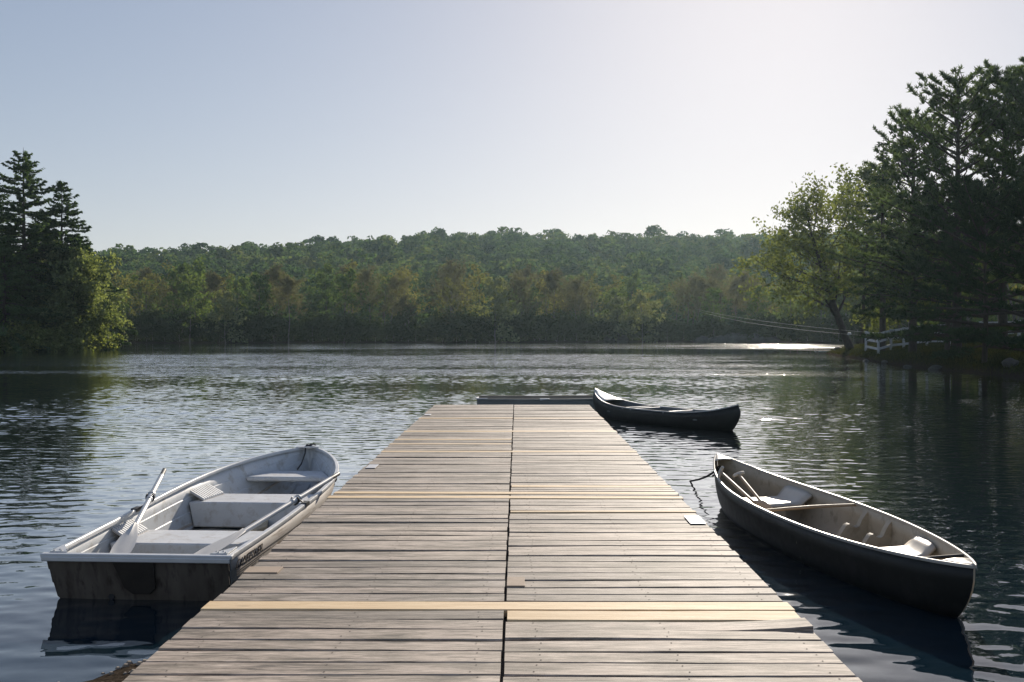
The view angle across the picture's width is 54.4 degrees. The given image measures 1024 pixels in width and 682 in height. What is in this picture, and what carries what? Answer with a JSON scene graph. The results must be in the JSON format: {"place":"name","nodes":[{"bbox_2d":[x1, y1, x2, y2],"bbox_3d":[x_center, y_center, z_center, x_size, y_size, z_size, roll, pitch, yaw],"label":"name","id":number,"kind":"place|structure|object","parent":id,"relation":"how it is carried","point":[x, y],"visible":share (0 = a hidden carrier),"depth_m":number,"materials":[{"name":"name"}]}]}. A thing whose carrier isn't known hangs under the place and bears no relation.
{"place":"outdoors","nodes":[
{"label":"outdoors","id":0,"kind":"place"},
{"bbox_2d":[0,342,1023,681],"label":"water","id":1,"kind":"structure","parent":0,"point":[92,440],"depth_m":16.93,"materials":[{"name":"liquid"}]},
{"bbox_2d":[40,445,338,600],"bbox_3d":[-2.422,1.545,9.027,1.408,0.685,4.581,0,1,3],"label":"rowing boat","id":2,"kind":"object","parent":1,"relation":"on","point":[161,560],"visible":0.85,"depth_m":7.88,"materials":[{"name":"paint"}]},
{"bbox_2d":[110,468,165,552],"bbox_3d":[-3.008,1.352,8.068,0.156,0.400,1.842,0,1,-11],"label":"oar","id":3,"kind":"object","parent":2,"relation":"on","point":[126,541],"visible":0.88,"depth_m":7.58,"materials":[{"name":"metal"}]},
{"bbox_2d":[194,472,339,553],"bbox_3d":[-1.968,1.400,8.276,0.156,0.333,2.205,0,1,15],"label":"oar","id":4,"kind":"object","parent":2,"relation":"on","point":[220,544],"visible":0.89,"depth_m":7.95,"materials":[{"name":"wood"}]},
{"bbox_2d":[122,405,861,681],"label":"wooden dock","id":5,"kind":"object","parent":1,"relation":"in","point":[510,543],"visible":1,"depth_m":5.51,"materials":[{"name":"brown wood"}]},
{"bbox_2d":[476,395,595,410],"bbox_3d":[0.680,1.509,23.056,2.982,0.472,1.248,0,1,0],"label":"flat boat","id":6,"kind":"object","parent":1,"relation":"on","point":[540,400],"visible":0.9,"depth_m":22.49,"materials":[{"name":"paint"}]},
{"bbox_2d":[593,388,740,430],"bbox_3d":[3.014,1.398,20.224,0.881,0.708,4.288,0,1,-35],"label":"canoe","id":7,"kind":"object","parent":1,"relation":"on","point":[607,406],"visible":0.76,"depth_m":19.74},
{"bbox_2d":[713,453,976,617],"bbox_3d":[2.580,1.556,8.596,0.881,0.608,4.796,-2,1,-7],"label":"canoe","id":8,"kind":"object","parent":1,"relation":"on","point":[871,549],"visible":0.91,"depth_m":7.79,"materials":[{"name":"beige plastic"}]},
{"bbox_2d":[718,466,772,512],"bbox_3d":[2.200,1.446,9.450,0.066,0.331,1.494,0,1,-6],"label":"paddle","id":9,"kind":"object","parent":8,"relation":"in","point":[762,504],"visible":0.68,"depth_m":9.34,"materials":[{"name":"brown wood"}]},
{"bbox_2d":[0,0,1023,266],"label":"sky","id":10,"kind":"structure","parent":0,"point":[172,123],"materials":[{"name":"blue"}]},
{"bbox_2d":[2,270,1023,681],"bbox_3d":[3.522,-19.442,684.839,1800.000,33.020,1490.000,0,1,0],"label":"ground","id":11,"kind":"structure","parent":0,"point":[118,676],"depth_m":69.22,"materials":[{"name":"brown soil"}]},
{"bbox_2d":[0,183,41,310],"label":"spruce tree","id":12,"kind":"object","parent":11,"relation":"on","point":[3,197],"visible":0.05,"depth_m":97.14,"materials":[{"name":"green plant"}]},
{"bbox_2d":[0,235,62,352],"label":"spruce tree","id":13,"kind":"object","parent":11,"relation":"on","point":[5,251],"visible":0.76,"depth_m":90.95,"materials":[{"name":"green plant"}]},
{"bbox_2d":[0,147,88,351],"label":"spruce tree","id":14,"kind":"object","parent":11,"relation":"on","point":[23,205],"visible":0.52,"depth_m":94.40,"materials":[{"name":"green plant"}]},
{"bbox_2d":[2,277,127,349],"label":"broadleaf tree","id":15,"kind":"object","parent":11,"relation":"on","point":[85,300],"visible":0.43,"depth_m":95.14,"materials":[{"name":"green plant"}]},
{"bbox_2d":[21,180,123,349],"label":"spruce tree","id":16,"kind":"object","parent":11,"relation":"on","point":[64,222],"visible":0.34,"depth_m":97.68,"materials":[{"name":"green plant"}]},
{"bbox_2d":[54,319,100,351],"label":"bush","id":17,"kind":"object","parent":11,"relation":"on","point":[83,341],"visible":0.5,"depth_m":93.66,"materials":[{"name":"green plant"}]},
{"bbox_2d":[29,238,133,347],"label":"broadleaf tree","id":18,"kind":"object","parent":11,"relation":"on","point":[76,258],"visible":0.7,"depth_m":95.55,"materials":[{"name":"green plant"}]},
{"bbox_2d":[60,318,116,351],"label":"bush","id":19,"kind":"object","parent":11,"relation":"on","point":[97,327],"visible":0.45,"depth_m":94.75,"materials":[{"name":"green plant"}]},
{"bbox_2d":[77,238,138,349],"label":"tree","id":20,"kind":"object","parent":11,"relation":"on","point":[133,332],"visible":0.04,"depth_m":104.59,"materials":[{"name":"green plant"}]},
{"bbox_2d":[105,267,143,316],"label":"olive tree","id":21,"kind":"object","parent":11,"relation":"on","point":[121,279],"visible":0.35,"depth_m":179.47,"materials":[{"name":"green plant"}]},
{"bbox_2d":[116,274,162,316],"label":"leafy tree","id":22,"kind":"object","parent":11,"relation":"on","point":[134,277],"visible":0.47,"depth_m":185.43,"materials":[{"name":"green plant"}]},
{"bbox_2d":[122,273,171,315],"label":"olive tree","id":23,"kind":"object","parent":11,"relation":"on","point":[149,298],"visible":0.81,"depth_m":175.68,"materials":[{"name":"green plant"}]},
{"bbox_2d":[130,309,165,340],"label":"shrub","id":24,"kind":"object","parent":11,"relation":"on","point":[146,325],"visible":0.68,"depth_m":160.26,"materials":[{"name":"green plant"}]},
{"bbox_2d":[132,266,167,309],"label":"budding tree","id":25,"kind":"object","parent":11,"relation":"on","point":[145,272],"visible":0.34,"depth_m":194.77,"materials":[{"name":"green plant"}]},
{"bbox_2d":[149,259,199,312],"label":"tree","id":26,"kind":"object","parent":11,"relation":"on","point":[166,283],"visible":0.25,"depth_m":197.67,"materials":[{"name":"green plant"}]},
{"bbox_2d":[159,281,210,342],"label":"leafy tree","id":27,"kind":"object","parent":11,"relation":"on","point":[186,295],"visible":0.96,"depth_m":158.74,"materials":[{"name":"green plant"}]},
{"bbox_2d":[166,272,213,337],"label":"leafy tree","id":28,"kind":"object","parent":11,"relation":"on","point":[182,277],"visible":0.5,"depth_m":163.81,"materials":[{"name":"green plant"}]},
{"bbox_2d":[158,256,232,318],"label":"leafy tree","id":29,"kind":"object","parent":11,"relation":"on","point":[184,269],"visible":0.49,"depth_m":177.58,"materials":[{"name":"green plant"}]},
{"bbox_2d":[193,268,236,315],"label":"budding tree","id":30,"kind":"object","parent":11,"relation":"on","point":[213,281],"visible":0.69,"depth_m":172.84,"materials":[{"name":"green plant"}]},
{"bbox_2d":[196,290,249,342],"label":"pale tree","id":31,"kind":"object","parent":11,"relation":"on","point":[226,305],"visible":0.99,"depth_m":156.99,"materials":[{"name":"green plant"}]},
{"bbox_2d":[205,271,255,316],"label":"leafy tree","id":32,"kind":"object","parent":11,"relation":"on","point":[243,280],"visible":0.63,"depth_m":185.59,"materials":[{"name":"green plant"}]},
{"bbox_2d":[227,271,277,315],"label":"leafy tree","id":33,"kind":"object","parent":11,"relation":"on","point":[261,284],"visible":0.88,"depth_m":162.81,"materials":[{"name":"green plant"}]},
{"bbox_2d":[250,269,296,335],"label":"leafy tree","id":34,"kind":"object","parent":11,"relation":"on","point":[256,298],"visible":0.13,"depth_m":177.24,"materials":[{"name":"green plant"}]},
{"bbox_2d":[251,262,296,337],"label":"budding tree","id":35,"kind":"object","parent":11,"relation":"on","point":[276,269],"visible":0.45,"depth_m":168.17,"materials":[{"name":"green plant"}]},
{"bbox_2d":[268,270,312,342],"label":"budding tree","id":36,"kind":"object","parent":11,"relation":"on","point":[290,288],"visible":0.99,"depth_m":159.70,"materials":[{"name":"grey plant"}]},
{"bbox_2d":[294,270,342,319],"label":"leafy tree","id":37,"kind":"object","parent":11,"relation":"on","point":[327,283],"visible":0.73,"depth_m":176.96,"materials":[{"name":"green plant"}]},
{"bbox_2d":[300,263,356,314],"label":"leafy tree","id":38,"kind":"object","parent":11,"relation":"on","point":[329,269],"visible":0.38,"depth_m":183.40,"materials":[{"name":"green plant"}]},
{"bbox_2d":[313,267,379,318],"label":"leafy tree","id":39,"kind":"object","parent":11,"relation":"on","point":[346,280],"visible":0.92,"depth_m":169.87,"materials":[{"name":"green plant"}]},
{"bbox_2d":[330,259,368,315],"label":"tree","id":40,"kind":"object","parent":11,"relation":"on","point":[347,268],"visible":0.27,"depth_m":189.77,"materials":[{"name":"green plant"}]},
{"bbox_2d":[347,265,387,319],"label":"budding tree","id":41,"kind":"object","parent":11,"relation":"on","point":[367,276],"visible":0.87,"depth_m":171.77,"materials":[{"name":"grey plant"}]},
{"bbox_2d":[359,272,399,325],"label":"leafy tree","id":42,"kind":"object","parent":11,"relation":"on","point":[380,282],"visible":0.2,"depth_m":194.58,"materials":[{"name":"green plant"}]},
{"bbox_2d":[365,271,397,334],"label":"olive tree","id":43,"kind":"object","parent":11,"relation":"on","point":[381,292],"visible":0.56,"depth_m":182.67,"materials":[{"name":"green plant"}]},
{"bbox_2d":[379,274,410,320],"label":"budding tree","id":44,"kind":"object","parent":11,"relation":"on","point":[396,282],"visible":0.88,"depth_m":176.31,"materials":[{"name":"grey plant"}]},
{"bbox_2d":[392,294,420,338],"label":"budding tree","id":45,"kind":"object","parent":11,"relation":"on","point":[403,300],"visible":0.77,"depth_m":165.77,"materials":[{"name":"green plant"}]},
{"bbox_2d":[386,265,430,327],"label":"olive tree","id":46,"kind":"object","parent":11,"relation":"on","point":[401,273],"visible":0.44,"depth_m":189.75,"materials":[{"name":"green plant"}]},
{"bbox_2d":[383,267,438,324],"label":"tree","id":47,"kind":"object","parent":11,"relation":"on","point":[409,296],"visible":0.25,"depth_m":203.02,"materials":[{"name":"green plant"}]},
{"bbox_2d":[421,257,476,313],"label":"budding tree","id":48,"kind":"object","parent":11,"relation":"on","point":[448,270],"visible":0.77,"depth_m":185.42,"materials":[{"name":"green plant"}]},
{"bbox_2d":[422,263,477,312],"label":"budding tree","id":49,"kind":"object","parent":11,"relation":"on","point":[439,288],"visible":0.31,"depth_m":191.95,"materials":[{"name":"green plant"}]},
{"bbox_2d":[433,277,477,338],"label":"olive tree","id":50,"kind":"object","parent":11,"relation":"on","point":[452,302],"visible":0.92,"depth_m":165.14,"materials":[{"name":"green plant"}]},
{"bbox_2d":[451,311,500,341],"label":"shrub","id":51,"kind":"object","parent":11,"relation":"on","point":[476,319],"visible":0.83,"depth_m":163.56,"materials":[{"name":"green plant"}]},
{"bbox_2d":[459,264,511,313],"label":"olive tree","id":52,"kind":"object","parent":11,"relation":"on","point":[478,276],"visible":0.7,"depth_m":178.01,"materials":[{"name":"green plant"}]},
{"bbox_2d":[467,314,514,342],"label":"shrub","id":53,"kind":"object","parent":11,"relation":"on","point":[496,322],"visible":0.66,"depth_m":164.01,"materials":[{"name":"green plant"}]},
{"bbox_2d":[471,276,524,342],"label":"pale tree","id":54,"kind":"object","parent":11,"relation":"on","point":[499,292],"visible":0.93,"depth_m":161.92,"materials":[{"name":"green plant"}]},
{"bbox_2d":[497,313,537,341],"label":"shrub","id":55,"kind":"object","parent":11,"relation":"on","point":[517,320],"visible":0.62,"depth_m":165.76,"materials":[{"name":"green plant"}]},
{"bbox_2d":[499,274,540,315],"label":"budding tree","id":56,"kind":"object","parent":11,"relation":"on","point":[518,284],"visible":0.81,"depth_m":168.29,"materials":[{"name":"green plant"}]},
{"bbox_2d":[504,263,540,309],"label":"budding tree","id":57,"kind":"object","parent":11,"relation":"on","point":[526,272],"visible":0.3,"depth_m":190.01,"materials":[{"name":"green plant"}]},
{"bbox_2d":[503,277,544,324],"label":"leafy tree","id":58,"kind":"object","parent":11,"relation":"on","point":[535,288],"visible":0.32,"depth_m":173.61,"materials":[{"name":"green plant"}]},
{"bbox_2d":[531,270,567,319],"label":"olive tree","id":59,"kind":"object","parent":11,"relation":"on","point":[540,285],"visible":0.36,"depth_m":186.11,"materials":[{"name":"green plant"}]},
{"bbox_2d":[84,223,1022,331],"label":"hill wood","id":60,"kind":"object","parent":11,"relation":"on","point":[658,259],"visible":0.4,"depth_m":317.11,"materials":[{"name":"green plant"}]},
{"bbox_2d":[529,266,579,319],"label":"budding tree","id":61,"kind":"object","parent":11,"relation":"on","point":[555,282],"visible":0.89,"depth_m":178.41,"materials":[{"name":"green plant"}]},
{"bbox_2d":[555,275,591,313],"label":"budding tree","id":62,"kind":"object","parent":11,"relation":"on","point":[577,299],"visible":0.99,"depth_m":173.81,"materials":[{"name":"green plant"}]},
{"bbox_2d":[562,308,604,338],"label":"shrub","id":63,"kind":"object","parent":11,"relation":"on","point":[589,318],"visible":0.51,"depth_m":171.73,"materials":[{"name":"green plant"}]},
{"bbox_2d":[570,279,602,315],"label":"budding tree","id":64,"kind":"object","parent":11,"relation":"on","point":[588,295],"visible":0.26,"depth_m":192.70,"materials":[{"name":"green plant"}]},
{"bbox_2d":[576,271,612,317],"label":"olive tree","id":65,"kind":"object","parent":11,"relation":"on","point":[595,293],"visible":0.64,"depth_m":185.08,"materials":[{"name":"green plant"}]},
{"bbox_2d":[595,296,634,341],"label":"pale tree","id":66,"kind":"object","parent":11,"relation":"on","point":[617,301],"visible":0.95,"depth_m":171.82,"materials":[{"name":"green plant"}]},
{"bbox_2d":[598,283,639,318],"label":"leafy tree","id":67,"kind":"object","parent":11,"relation":"on","point":[607,296],"visible":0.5,"depth_m":177.71,"materials":[{"name":"green plant"}]},
{"bbox_2d":[600,274,638,315],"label":"olive tree","id":68,"kind":"object","parent":11,"relation":"on","point":[617,282],"visible":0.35,"depth_m":202.45,"materials":[{"name":"green plant"}]},
{"bbox_2d":[602,271,659,315],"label":"leafy tree","id":69,"kind":"object","parent":11,"relation":"on","point":[632,286],"visible":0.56,"depth_m":209.80,"materials":[{"name":"green plant"}]},
{"bbox_2d":[621,291,665,341],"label":"pale tree","id":70,"kind":"object","parent":11,"relation":"on","point":[636,308],"visible":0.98,"depth_m":171.67,"materials":[{"name":"green plant"}]},
{"bbox_2d":[643,314,680,340],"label":"shrub","id":71,"kind":"object","parent":11,"relation":"on","point":[653,319],"visible":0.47,"depth_m":175.04,"materials":[{"name":"green plant"}]},
{"bbox_2d":[649,320,682,341],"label":"shrub","id":72,"kind":"object","parent":11,"relation":"on","point":[668,327],"visible":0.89,"depth_m":174.34,"materials":[{"name":"green plant"}]},
{"bbox_2d":[654,277,698,325],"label":"olive tree","id":73,"kind":"object","parent":11,"relation":"on","point":[669,287],"visible":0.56,"depth_m":201.30,"materials":[{"name":"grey plant"}]},
{"bbox_2d":[664,273,704,322],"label":"budding tree","id":74,"kind":"object","parent":11,"relation":"on","point":[687,296],"visible":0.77,"depth_m":193.53,"materials":[{"name":"green plant"}]},
{"bbox_2d":[687,276,717,324],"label":"budding tree","id":75,"kind":"object","parent":11,"relation":"on","point":[700,282],"visible":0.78,"depth_m":185.40,"materials":[{"name":"green plant"}]},
{"bbox_2d":[695,310,721,337],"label":"shrub","id":76,"kind":"object","parent":11,"relation":"on","point":[719,322],"visible":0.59,"depth_m":173.53,"materials":[{"name":"green plant"}]},
{"bbox_2d":[697,287,736,335],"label":"leafy tree","id":77,"kind":"object","parent":11,"relation":"on","point":[713,292],"visible":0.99,"depth_m":172.59,"materials":[{"name":"green plant"}]},
{"bbox_2d":[706,276,729,315],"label":"budding tree","id":78,"kind":"object","parent":11,"relation":"on","point":[720,294],"visible":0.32,"depth_m":193.98,"materials":[{"name":"green plant"}]},
{"bbox_2d":[700,262,742,319],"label":"budding tree","id":79,"kind":"object","parent":11,"relation":"on","point":[719,277],"visible":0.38,"depth_m":209.63,"materials":[{"name":"green plant"}]},
{"bbox_2d":[710,270,756,330],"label":"budding tree","id":80,"kind":"object","parent":11,"relation":"on","point":[735,282],"visible":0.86,"depth_m":183.37,"materials":[{"name":"green plant"}]},
{"bbox_2d":[723,332,747,342],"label":"rock","id":81,"kind":"object","parent":11,"relation":"on","point":[734,338],"visible":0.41,"depth_m":170.95,"materials":[{"name":"grey stone"}]},
{"bbox_2d":[738,270,783,317],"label":"tree","id":82,"kind":"object","parent":11,"relation":"on","point":[758,283],"visible":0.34,"depth_m":181.53,"materials":[{"name":"green plant"}]},
{"bbox_2d":[744,285,778,331],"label":"leafy tree","id":83,"kind":"object","parent":11,"relation":"on","point":[752,309],"visible":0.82,"depth_m":172.25,"materials":[{"name":"green plant"}]},
{"bbox_2d":[749,312,783,335],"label":"shrub","id":84,"kind":"object","parent":11,"relation":"on","point":[770,317],"visible":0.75,"depth_m":168.71,"materials":[{"name":"green plant"}]},
{"bbox_2d":[755,317,797,338],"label":"shrub","id":85,"kind":"object","parent":11,"relation":"on","point":[779,335],"visible":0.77,"depth_m":167.03,"materials":[{"name":"green plant"}]},
{"bbox_2d":[762,283,806,340],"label":"leafy tree","id":86,"kind":"object","parent":11,"relation":"on","point":[785,313],"visible":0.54,"depth_m":167.14,"materials":[{"name":"green plant"}]},
{"bbox_2d":[778,315,816,341],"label":"shrub","id":87,"kind":"object","parent":11,"relation":"on","point":[785,335],"visible":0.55,"depth_m":165.00,"materials":[{"name":"green plant"}]},
{"bbox_2d":[782,311,824,340],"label":"shrub","id":88,"kind":"object","parent":11,"relation":"on","point":[806,320],"visible":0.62,"depth_m":163.42,"materials":[{"name":"green plant"}]},
{"bbox_2d":[728,171,899,349],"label":"leaning tree","id":89,"kind":"object","parent":11,"relation":"on","point":[804,215],"visible":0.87,"depth_m":78.25,"materials":[{"name":"green plant"}]},
{"bbox_2d":[807,320,836,341],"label":"shrub","id":90,"kind":"object","parent":11,"relation":"on","point":[818,334],"visible":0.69,"depth_m":162.29,"materials":[{"name":"green plant"}]},
{"bbox_2d":[808,277,860,324],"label":"leafy tree","id":91,"kind":"object","parent":11,"relation":"on","point":[840,302],"visible":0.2,"depth_m":164.08,"materials":[{"name":"green plant"}]},
{"bbox_2d":[818,312,860,341],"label":"shrub","id":92,"kind":"object","parent":11,"relation":"on","point":[831,320],"visible":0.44,"depth_m":160.10,"materials":[{"name":"green plant"}]},
{"bbox_2d":[838,314,866,340],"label":"shrub","id":93,"kind":"object","parent":11,"relation":"on","point":[847,323],"visible":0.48,"depth_m":157.35,"materials":[{"name":"green plant"}]},
{"bbox_2d":[840,262,888,317],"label":"leafy tree","id":94,"kind":"object","parent":11,"relation":"on","point":[851,302],"visible":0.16,"depth_m":161.18,"materials":[{"name":"green plant"}]},
{"bbox_2d":[798,159,935,343],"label":"broadleaf tree","id":95,"kind":"object","parent":11,"relation":"on","point":[865,174],"visible":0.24,"depth_m":89.61,"materials":[{"name":"green plant"}]},
{"bbox_2d":[849,139,921,350],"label":"spruce tree","id":96,"kind":"object","parent":11,"relation":"on","point":[882,326],"visible":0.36,"depth_m":67.73,"materials":[{"name":"green plant"}]},
{"bbox_2d":[849,245,943,340],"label":"broadleaf tree","id":97,"kind":"object","parent":11,"relation":"on","point":[875,326],"visible":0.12,"depth_m":83.62,"materials":[{"name":"green plant"}]},
{"bbox_2d":[825,103,980,352],"bbox_3d":[23.845,-6.649,59.973,9.568,15.610,9.183,0,1,-4],"label":"pine tree","id":98,"kind":"object","parent":11,"relation":"on","point":[893,175],"visible":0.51,"depth_m":59.56,"materials":[{"name":"green plant"}]},
{"bbox_2d":[864,324,950,353],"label":"rail fence","id":99,"kind":"object","parent":11,"relation":"on","point":[878,348],"visible":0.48,"depth_m":67.09,"materials":[{"name":"white paint"}]},
{"bbox_2d":[826,337,1023,374],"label":"grass","id":100,"kind":"structure","parent":11,"relation":"on","point":[842,348],"depth_m":56.52,"materials":[{"name":"green plant"}]},
{"bbox_2d":[846,64,1023,350],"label":"pine tree","id":101,"kind":"object","parent":11,"relation":"on","point":[954,105],"visible":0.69,"depth_m":51.20,"materials":[{"name":"green plant"}]},
{"bbox_2d":[849,163,1023,362],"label":"hemlock tree","id":102,"kind":"object","parent":11,"relation":"on","point":[964,200],"visible":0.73,"depth_m":45.24,"materials":[{"name":"green plant"}]},
{"bbox_2d":[854,181,1023,350],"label":"hemlock tree","id":103,"kind":"object","parent":11,"relation":"on","point":[890,234],"visible":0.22,"depth_m":54.74,"materials":[{"name":"green plant"}]},
{"bbox_2d":[899,179,1023,351],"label":"hemlock tree","id":104,"kind":"object","parent":11,"relation":"on","point":[996,338],"visible":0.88,"depth_m":43.10,"materials":[{"name":"green plant"}]},
{"bbox_2d":[918,59,1023,345],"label":"pine tree","id":105,"kind":"object","parent":11,"relation":"on","point":[1008,74],"visible":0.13,"depth_m":53.45,"materials":[{"name":"green plant"}]},
{"bbox_2d":[944,56,1023,285],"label":"pine tree","id":106,"kind":"object","parent":11,"relation":"on","point":[1017,121],"visible":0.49,"depth_m":49.55,"materials":[{"name":"green plant"}]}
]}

